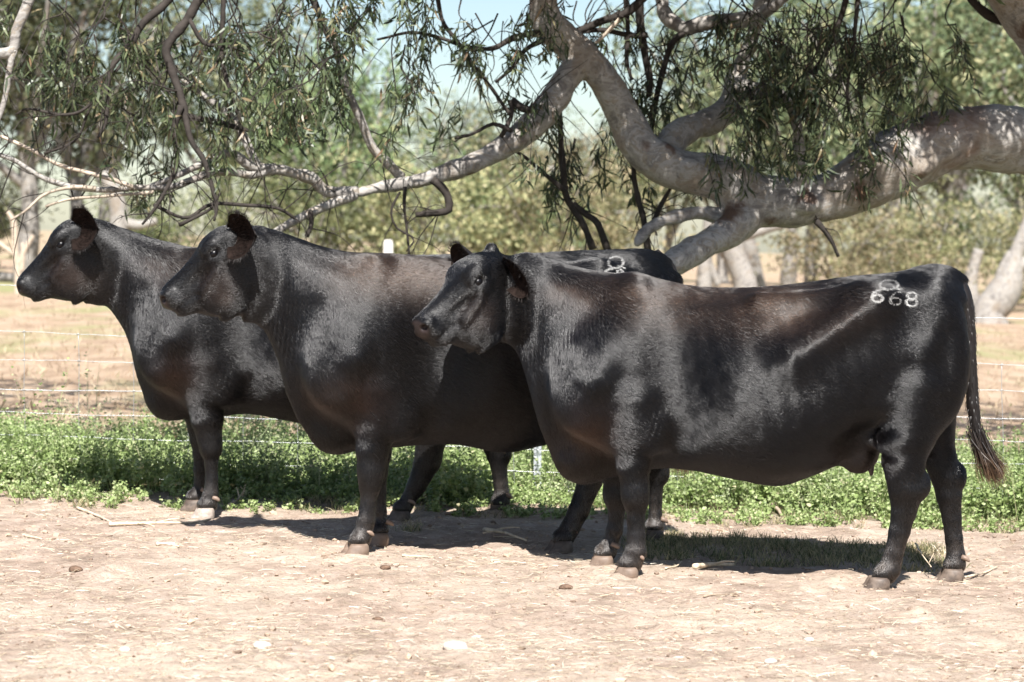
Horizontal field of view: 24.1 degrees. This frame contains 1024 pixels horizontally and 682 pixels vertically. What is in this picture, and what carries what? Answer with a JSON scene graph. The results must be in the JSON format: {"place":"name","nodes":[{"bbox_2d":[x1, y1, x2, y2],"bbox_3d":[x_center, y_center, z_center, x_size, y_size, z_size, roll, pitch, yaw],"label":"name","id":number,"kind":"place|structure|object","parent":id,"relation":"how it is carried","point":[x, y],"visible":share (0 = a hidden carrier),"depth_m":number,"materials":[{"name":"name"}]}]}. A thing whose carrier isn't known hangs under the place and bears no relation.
{"place":"outdoors","nodes":[
{"label":"outdoors","id":0,"kind":"place"},
{"bbox_2d":[0,271,12,281],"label":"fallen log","id":1,"kind":"object","parent":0,"point":[6,276],"visible":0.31,"depth_m":61.88,"materials":[{"name":"grey wood"}]},
{"bbox_2d":[0,0,1021,259],"label":"sky","id":2,"kind":"structure","parent":0,"point":[486,10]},
{"bbox_2d":[0,230,1023,681],"bbox_3d":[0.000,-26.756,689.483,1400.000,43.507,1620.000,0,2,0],"label":"ground","id":3,"kind":"structure","parent":0,"point":[820,586],"depth_m":9.49,"materials":[{"name":"beige soil"}]},
{"bbox_2d":[0,210,34,293],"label":"bare trunk","id":4,"kind":"object","parent":3,"relation":"on","point":[19,262],"visible":0.84,"depth_m":49.92,"materials":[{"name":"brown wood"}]},
{"bbox_2d":[0,160,64,267],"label":"shrub","id":5,"kind":"object","parent":3,"relation":"on","point":[14,212],"visible":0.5,"depth_m":63.97,"materials":[{"name":"green plant"}]},
{"bbox_2d":[24,535,41,539],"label":"stick","id":6,"kind":"object","parent":3,"relation":"on","point":[28,536],"visible":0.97,"depth_m":10.57,"materials":[{"name":"beige wood"}]},
{"bbox_2d":[0,3,67,144],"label":"gum tree","id":7,"kind":"object","parent":3,"relation":"on","point":[11,99],"visible":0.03,"depth_m":76.57,"materials":[{"name":"green plant"}]},
{"bbox_2d":[68,565,82,572],"bbox_3d":[-1.768,0.925,9.723,0.060,0.031,0.050,0,2,0],"label":"clod","id":8,"kind":"object","parent":3,"relation":"on","point":[72,568],"visible":1,"depth_m":9.71,"materials":[{"name":"brown soil"}]},
{"bbox_2d":[56,493,96,507],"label":"grass tuft","id":9,"kind":"object","parent":3,"relation":"on","point":[83,502],"visible":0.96,"depth_m":11.99,"materials":[{"name":"plant"}]},
{"bbox_2d":[0,0,155,283],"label":"gum tree","id":10,"kind":"object","parent":3,"relation":"on","point":[26,183],"visible":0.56,"depth_m":59.68,"materials":[{"name":"green plant"}]},
{"bbox_2d":[75,506,110,521],"bbox_3d":[-2.004,0.842,11.590,0.029,0.021,0.712,-1,3,-25],"label":"stick","id":11,"kind":"object","parent":3,"relation":"on","point":[85,510],"visible":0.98,"depth_m":11.71,"materials":[{"name":"beige wood"}]},
{"bbox_2d":[0,0,219,218],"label":"gum tree","id":12,"kind":"object","parent":3,"relation":"on","point":[89,147],"visible":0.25,"depth_m":65.58,"materials":[{"name":"green plant"}]},
{"bbox_2d":[118,646,130,650],"bbox_3d":[-1.274,1.014,7.884,0.042,0.020,0.031,0,2,0],"label":"stone","id":13,"kind":"object","parent":3,"relation":"on","point":[124,648],"visible":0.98,"depth_m":7.87,"materials":[{"name":"white stone"}]},
{"bbox_2d":[99,170,157,229],"bbox_3d":[-8.791,-2.428,54.947,1.365,2.980,0.551,0,2,0],"label":"bare trunk","id":14,"kind":"object","parent":3,"relation":"on","point":[117,205],"visible":0.41,"depth_m":54.79,"materials":[{"name":"white wood"}]},
{"bbox_2d":[1,0,269,220],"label":"gum tree","id":15,"kind":"object","parent":3,"relation":"on","point":[75,150],"visible":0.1,"depth_m":71.85,"materials":[{"name":"green plant"}]},
{"bbox_2d":[109,518,210,526],"bbox_3d":[-1.613,0.859,11.313,0.544,0.030,0.202,-2,3,-36],"label":"stick","id":16,"kind":"object","parent":3,"relation":"on","point":[166,521],"visible":1,"depth_m":11.31,"materials":[{"name":"beige wood"}]},
{"bbox_2d":[83,155,249,246],"bbox_3d":[-8.925,-2.997,61.848,4.230,3.616,5.065,1,3,26],"label":"shrub","id":17,"kind":"object","parent":3,"relation":"on","point":[172,230],"visible":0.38,"depth_m":61.65,"materials":[{"name":"green plant"}]},
{"bbox_2d":[156,542,179,546],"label":"stick","id":18,"kind":"object","parent":3,"relation":"on","point":[161,543],"visible":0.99,"depth_m":10.60,"materials":[{"name":"beige wood"}]},
{"bbox_2d":[96,0,332,223],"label":"gum tree","id":19,"kind":"object","parent":3,"relation":"on","point":[257,16],"visible":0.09,"depth_m":75.87,"materials":[{"name":"green plant"}]},
{"bbox_2d":[228,484,246,506],"bbox_3d":[-1.393,0.785,12.427,0.062,0.087,0.578,0,2,3],"label":"stick","id":20,"kind":"object","parent":3,"relation":"on","point":[235,501],"visible":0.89,"depth_m":12.34,"materials":[{"name":"wood"}]},
{"bbox_2d":[253,641,271,648],"bbox_3d":[-0.832,1.015,8.001,0.062,0.031,0.047,-1,3,-21],"label":"stone","id":21,"kind":"object","parent":3,"relation":"on","point":[257,644],"visible":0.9,"depth_m":7.99,"materials":[{"name":"white stone"}]},
{"bbox_2d":[16,203,523,520],"bbox_3d":[-1.163,0.116,11.914,2.541,1.602,0.801,0,2,-8],"label":"black cow","id":22,"kind":"object","parent":3,"relation":"on","point":[202,375],"visible":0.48,"depth_m":11.66},
{"bbox_2d":[159,14,382,234],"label":"gum tree","id":23,"kind":"object","parent":3,"relation":"on","point":[276,155],"visible":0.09,"depth_m":71.46,"materials":[{"name":"green plant"}]},
{"bbox_2d":[270,180,281,228],"bbox_3d":[-6.317,-2.775,63.940,0.526,3.105,0.364,0,2,0],"label":"bare trunk","id":24,"kind":"object","parent":3,"relation":"on","point":[272,227],"visible":0.08,"depth_m":63.81,"materials":[{"name":"grey wood"}]},
{"bbox_2d":[193,134,427,252],"bbox_3d":[-5.199,-3.094,60.127,5.959,4.176,4.977,-1,3,-22],"label":"shrub","id":25,"kind":"object","parent":3,"relation":"on","point":[327,241],"visible":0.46,"depth_m":59.90,"materials":[{"name":"green plant"}]},
{"bbox_2d":[219,0,446,249],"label":"gum tree","id":26,"kind":"object","parent":3,"relation":"on","point":[324,151],"visible":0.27,"depth_m":63.81,"materials":[{"name":"green plant"}]},
{"bbox_2d":[372,616,382,619],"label":"clod","id":27,"kind":"object","parent":3,"relation":"on","point":[378,618],"visible":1,"depth_m":8.73,"materials":[{"name":"brown soil"}]},
{"bbox_2d":[380,565,390,569],"bbox_3d":[-0.526,0.941,9.966,0.046,0.024,0.035,0,2,0],"label":"clod","id":28,"kind":"object","parent":3,"relation":"on","point":[385,567],"visible":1,"depth_m":9.96,"materials":[{"name":"brown soil"}]},
{"bbox_2d":[384,240,392,252],"bbox_3d":[-2.058,-0.898,39.997,0.150,1.575,0.150,0,2,0],"label":"fence post","id":29,"kind":"object","parent":3,"relation":"on","point":[388,246],"visible":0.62,"depth_m":39.90,"materials":[{"name":"white paint"}]},
{"bbox_2d":[394,516,424,532],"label":"grass tuft","id":30,"kind":"object","parent":3,"relation":"on","point":[411,527],"visible":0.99,"depth_m":11.41,"materials":[{"name":"green plant"}]},
{"bbox_2d":[310,151,509,254],"bbox_3d":[-2.525,-2.962,61.775,5.363,3.908,4.479,-2,3,-38],"label":"shrub","id":31,"kind":"object","parent":3,"relation":"on","point":[418,232],"visible":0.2,"depth_m":61.38,"materials":[{"name":"green plant"}]},
{"bbox_2d":[402,554,432,556],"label":"stick","id":32,"kind":"object","parent":3,"relation":"on","point":[403,555],"visible":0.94,"depth_m":10.52,"materials":[{"name":"beige wood"}]},
{"bbox_2d":[326,55,513,238],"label":"gum tree","id":33,"kind":"object","parent":3,"relation":"on","point":[475,124],"visible":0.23,"depth_m":69.04,"materials":[{"name":"green plant"}]},
{"bbox_2d":[159,209,694,554],"bbox_3d":[-0.321,0.193,10.819,2.546,1.582,0.803,-1,2,-20],"label":"black cow","id":34,"kind":"object","parent":3,"relation":"on","point":[370,378],"visible":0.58,"depth_m":10.48},
{"bbox_2d":[307,108,566,254],"bbox_3d":[-1.948,-3.294,59.581,5.728,4.924,5.702,-1,3,-27],"label":"shrub","id":35,"kind":"object","parent":3,"relation":"on","point":[469,214],"visible":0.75,"depth_m":58.88,"materials":[{"name":"green plant"}]},
{"bbox_2d":[443,640,467,649],"bbox_3d":[-0.193,1.046,8.209,0.080,0.039,0.074,-1,3,-30],"label":"stone","id":36,"kind":"object","parent":3,"relation":"on","point":[456,644],"visible":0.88,"depth_m":8.19,"materials":[{"name":"white stone"}]},
{"bbox_2d":[429,101,569,212],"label":"gum tree","id":37,"kind":"object","parent":3,"relation":"on","point":[508,158],"visible":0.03,"depth_m":73.00,"materials":[{"name":"green plant"}]},
{"bbox_2d":[482,527,526,540],"bbox_3d":[-0.036,0.896,11.249,0.210,0.039,0.365,0,2,0],"label":"stick","id":38,"kind":"object","parent":3,"relation":"on","point":[489,530],"visible":1,"depth_m":11.25,"materials":[{"name":"grey wood"}]},
{"bbox_2d":[0,0,1023,303],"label":"gum tree","id":39,"kind":"object","parent":3,"relation":"on","point":[898,160],"visible":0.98,"depth_m":13.69,"materials":[{"name":"green plant"}]},
{"bbox_2d":[0,285,1023,497],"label":"wire fence","id":40,"kind":"object","parent":3,"relation":"on","point":[537,454],"visible":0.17,"depth_m":13.13,"materials":[{"name":"grey metal"}]},
{"bbox_2d":[0,346,1023,521],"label":"weeds","id":41,"kind":"object","parent":3,"relation":"on","point":[124,454],"visible":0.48,"depth_m":12.88,"materials":[{"name":"green plant"}]},
{"bbox_2d":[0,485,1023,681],"bbox_3d":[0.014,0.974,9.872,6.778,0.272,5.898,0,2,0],"label":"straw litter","id":42,"kind":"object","parent":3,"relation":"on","point":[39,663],"visible":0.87,"depth_m":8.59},
{"bbox_2d":[0,466,1023,533],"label":"weeds","id":43,"kind":"object","parent":3,"relation":"on","point":[24,489],"visible":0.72,"depth_m":12.28,"materials":[{"name":"green plant"}]},
{"bbox_2d":[0,493,1023,681],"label":"earth crumbs","id":44,"kind":"object","parent":3,"relation":"on","point":[332,667],"visible":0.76,"depth_m":9.52,"materials":[{"name":"brown soil"}]},
{"bbox_2d":[424,141,610,254],"bbox_3d":[0.279,-3.055,61.952,4.977,4.377,5.959,0,2,6],"label":"shrub","id":45,"kind":"object","parent":3,"relation":"on","point":[538,212],"visible":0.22,"depth_m":60.89,"materials":[{"name":"green plant"}]},
{"bbox_2d":[467,122,639,251],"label":"gum tree","id":46,"kind":"object","parent":3,"relation":"on","point":[568,147],"visible":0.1,"depth_m":67.48,"materials":[{"name":"green plant"}]},
{"bbox_2d":[547,166,561,250],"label":"bare trunk","id":47,"kind":"object","parent":3,"relation":"on","point":[559,200],"visible":0.04,"depth_m":65.79,"materials":[{"name":"grey wood"}]},
{"bbox_2d":[559,584,572,588],"bbox_3d":[0.216,0.985,9.611,0.059,0.024,0.045,0,2,0],"label":"clod","id":48,"kind":"object","parent":3,"relation":"on","point":[562,586],"visible":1,"depth_m":9.60,"materials":[{"name":"brown soil"}]},
{"bbox_2d":[444,117,704,273],"bbox_3d":[1.428,-3.171,59.577,5.728,4.956,5.702,-1,3,-30],"label":"shrub","id":49,"kind":"object","parent":3,"relation":"on","point":[610,229],"visible":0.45,"depth_m":58.80,"materials":[{"name":"green plant"}]},
{"bbox_2d":[521,103,671,249],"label":"gum tree","id":50,"kind":"object","parent":3,"relation":"on","point":[641,181],"visible":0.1,"depth_m":73.39,"materials":[{"name":"green plant"}]},
{"bbox_2d":[276,493,1019,572],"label":"shade grass","id":51,"kind":"structure","parent":3,"relation":"on","point":[670,539],"depth_m":11.09,"materials":[{"name":"green plant"}]},
{"bbox_2d":[589,84,753,253],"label":"gum tree","id":52,"kind":"object","parent":3,"relation":"on","point":[670,208],"visible":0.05,"depth_m":81.36,"materials":[{"name":"green plant"}]},
{"bbox_2d":[696,220,720,286],"bbox_3d":[4.913,-1.905,59.972,0.650,2.383,0.422,0,2,0],"label":"bare trunk","id":53,"kind":"object","parent":3,"relation":"on","point":[707,275],"visible":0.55,"depth_m":59.84,"materials":[{"name":"grey wood"}]},
{"bbox_2d":[412,239,1012,589],"bbox_3d":[0.849,0.306,10.173,2.525,1.486,0.796,0,2,3],"label":"black cow","id":54,"kind":"object","parent":3,"relation":"on","point":[633,379],"visible":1,"depth_m":9.92},
{"bbox_2d":[692,560,733,568],"bbox_3d":[0.873,0.971,10.418,0.292,0.042,0.107,-2,3,-35],"label":"stick","id":55,"kind":"object","parent":3,"relation":"on","point":[708,564],"visible":1,"depth_m":10.44,"materials":[{"name":"beige wood"}]},
{"bbox_2d":[591,0,835,285],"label":"gum tree","id":56,"kind":"object","parent":3,"relation":"on","point":[751,249],"visible":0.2,"depth_m":77.20,"materials":[{"name":"green plant"}]},
{"bbox_2d":[653,71,776,283],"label":"gum tree","id":57,"kind":"object","parent":3,"relation":"on","point":[722,271],"visible":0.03,"depth_m":94.83,"materials":[{"name":"plant"}]},
{"bbox_2d":[703,593,729,596],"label":"stick","id":58,"kind":"object","parent":3,"relation":"on","point":[707,595],"visible":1,"depth_m":9.46,"materials":[{"name":"beige wood"}]},
{"bbox_2d":[720,227,784,287],"bbox_3d":[6.017,-1.856,57.972,2.204,2.507,0.718,0,2,0],"label":"bare trunk","id":59,"kind":"object","parent":3,"relation":"on","point":[739,266],"visible":0.28,"depth_m":57.75,"materials":[{"name":"grey wood"}]},
{"bbox_2d":[764,658,776,662],"bbox_3d":[0.880,1.092,8.175,0.046,0.023,0.035,0,2,0],"label":"stone","id":60,"kind":"object","parent":3,"relation":"on","point":[770,660],"visible":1,"depth_m":8.16,"materials":[{"name":"white stone"}]},
{"bbox_2d":[770,500,781,513],"bbox_3d":[1.407,0.880,12.952,0.032,0.031,0.760,0,2,1],"label":"stick","id":61,"kind":"object","parent":3,"relation":"on","point":[777,509],"visible":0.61,"depth_m":12.71,"materials":[{"name":"beige wood"}]},
{"bbox_2d":[681,0,873,284],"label":"gum tree","id":62,"kind":"object","parent":3,"relation":"on","point":[788,258],"visible":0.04,"depth_m":91.61,"materials":[{"name":"green plant"}]},
{"bbox_2d":[804,637,814,641],"bbox_3d":[1.062,1.069,8.577,0.040,0.019,0.032,0,2,0],"label":"stone","id":63,"kind":"object","parent":3,"relation":"on","point":[808,639],"visible":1,"depth_m":8.57,"materials":[{"name":"white stone"}]},
{"bbox_2d":[684,0,935,281],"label":"gum tree","id":64,"kind":"object","parent":3,"relation":"on","point":[717,92],"visible":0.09,"depth_m":69.69,"materials":[{"name":"green plant"}]},
{"bbox_2d":[747,6,932,274],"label":"gum tree","id":65,"kind":"object","parent":3,"relation":"on","point":[918,199],"visible":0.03,"depth_m":81.13,"materials":[{"name":"green plant"}]},
{"bbox_2d":[754,162,976,284],"bbox_3d":[8.415,-2.464,59.606,5.184,3.959,5.207,2,3,44],"label":"shrub","id":66,"kind":"object","parent":3,"relation":"on","point":[866,261],"visible":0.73,"depth_m":59.00,"materials":[{"name":"green plant"}]},
{"bbox_2d":[732,0,1023,271],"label":"gum tree","id":67,"kind":"object","parent":3,"relation":"on","point":[936,36],"visible":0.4,"depth_m":64.57,"materials":[{"name":"green plant"}]},
{"bbox_2d":[809,174,989,281],"bbox_3d":[10.474,-2.588,64.244,4.665,3.900,4.686,1,2,14],"label":"shrub","id":68,"kind":"object","parent":3,"relation":"on","point":[946,246],"visible":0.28,"depth_m":64.05,"materials":[{"name":"green plant"}]},
{"bbox_2d":[798,0,1023,264],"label":"gum tree","id":69,"kind":"object","parent":3,"relation":"on","point":[955,181],"visible":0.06,"depth_m":73.17,"materials":[{"name":"green plant"}]},
{"bbox_2d":[915,542,939,566],"bbox_3d":[1.820,0.920,10.731,0.098,0.086,0.803,0,2,1],"label":"stick","id":70,"kind":"object","parent":3,"relation":"on","point":[917,548],"visible":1,"depth_m":10.51,"materials":[{"name":"beige wood"}]},
{"bbox_2d":[837,0,1023,268],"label":"gum tree","id":71,"kind":"object","parent":3,"relation":"on","point":[962,185],"visible":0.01,"depth_m":94.62,"materials":[{"name":"green plant"}]},
{"bbox_2d":[928,542,945,554],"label":"grass tuft","id":72,"kind":"object","parent":3,"relation":"on","point":[934,545],"visible":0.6,"depth_m":11.11,"materials":[{"name":"plant"}]},
{"bbox_2d":[865,171,1023,305],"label":"shrub","id":73,"kind":"object","parent":3,"relation":"on","point":[968,224],"visible":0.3,"depth_m":69.21,"materials":[{"name":"green plant"}]},
{"bbox_2d":[865,0,1023,254],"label":"gum tree","id":74,"kind":"object","parent":3,"relation":"on","point":[1017,201],"visible":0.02,"depth_m":79.01,"materials":[{"name":"green plant"}]},
{"bbox_2d":[918,10,1023,206],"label":"gum tree","id":75,"kind":"object","parent":3,"relation":"on","point":[1015,93],"visible":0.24,"depth_m":66.09,"materials":[{"name":"green plant"}]},
{"bbox_2d":[965,248,983,303],"bbox_3d":[11.495,-1.417,59.992,0.499,1.825,0.499,-2,3,-45],"label":"bare trunk","id":76,"kind":"object","parent":3,"relation":"on","point":[975,260],"visible":0.51,"depth_m":59.83,"materials":[{"name":"grey wood"}]},
{"bbox_2d":[964,566,998,578],"bbox_3d":[2.048,1.018,10.524,0.015,0.020,0.476,1,3,31],"label":"stick","id":77,"kind":"object","parent":3,"relation":"on","point":[972,575],"visible":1,"depth_m":10.51,"materials":[{"name":"beige wood"}]},
{"bbox_2d":[948,180,1023,304],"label":"shrub","id":78,"kind":"object","parent":3,"relation":"on","point":[1001,218],"visible":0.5,"depth_m":61.98,"materials":[{"name":"green plant"}]},
{"bbox_2d":[974,217,1023,323],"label":"bare trunk","id":79,"kind":"object","parent":3,"relation":"on","point":[997,299],"visible":0.94,"depth_m":51.75,"materials":[{"name":"grey wood"}]},
{"bbox_2d":[0,292,1023,456],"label":"dry grass","id":80,"kind":"structure","parent":0,"point":[30,406],"depth_m":22.78,"materials":[{"name":"beige plant"}]}
]}

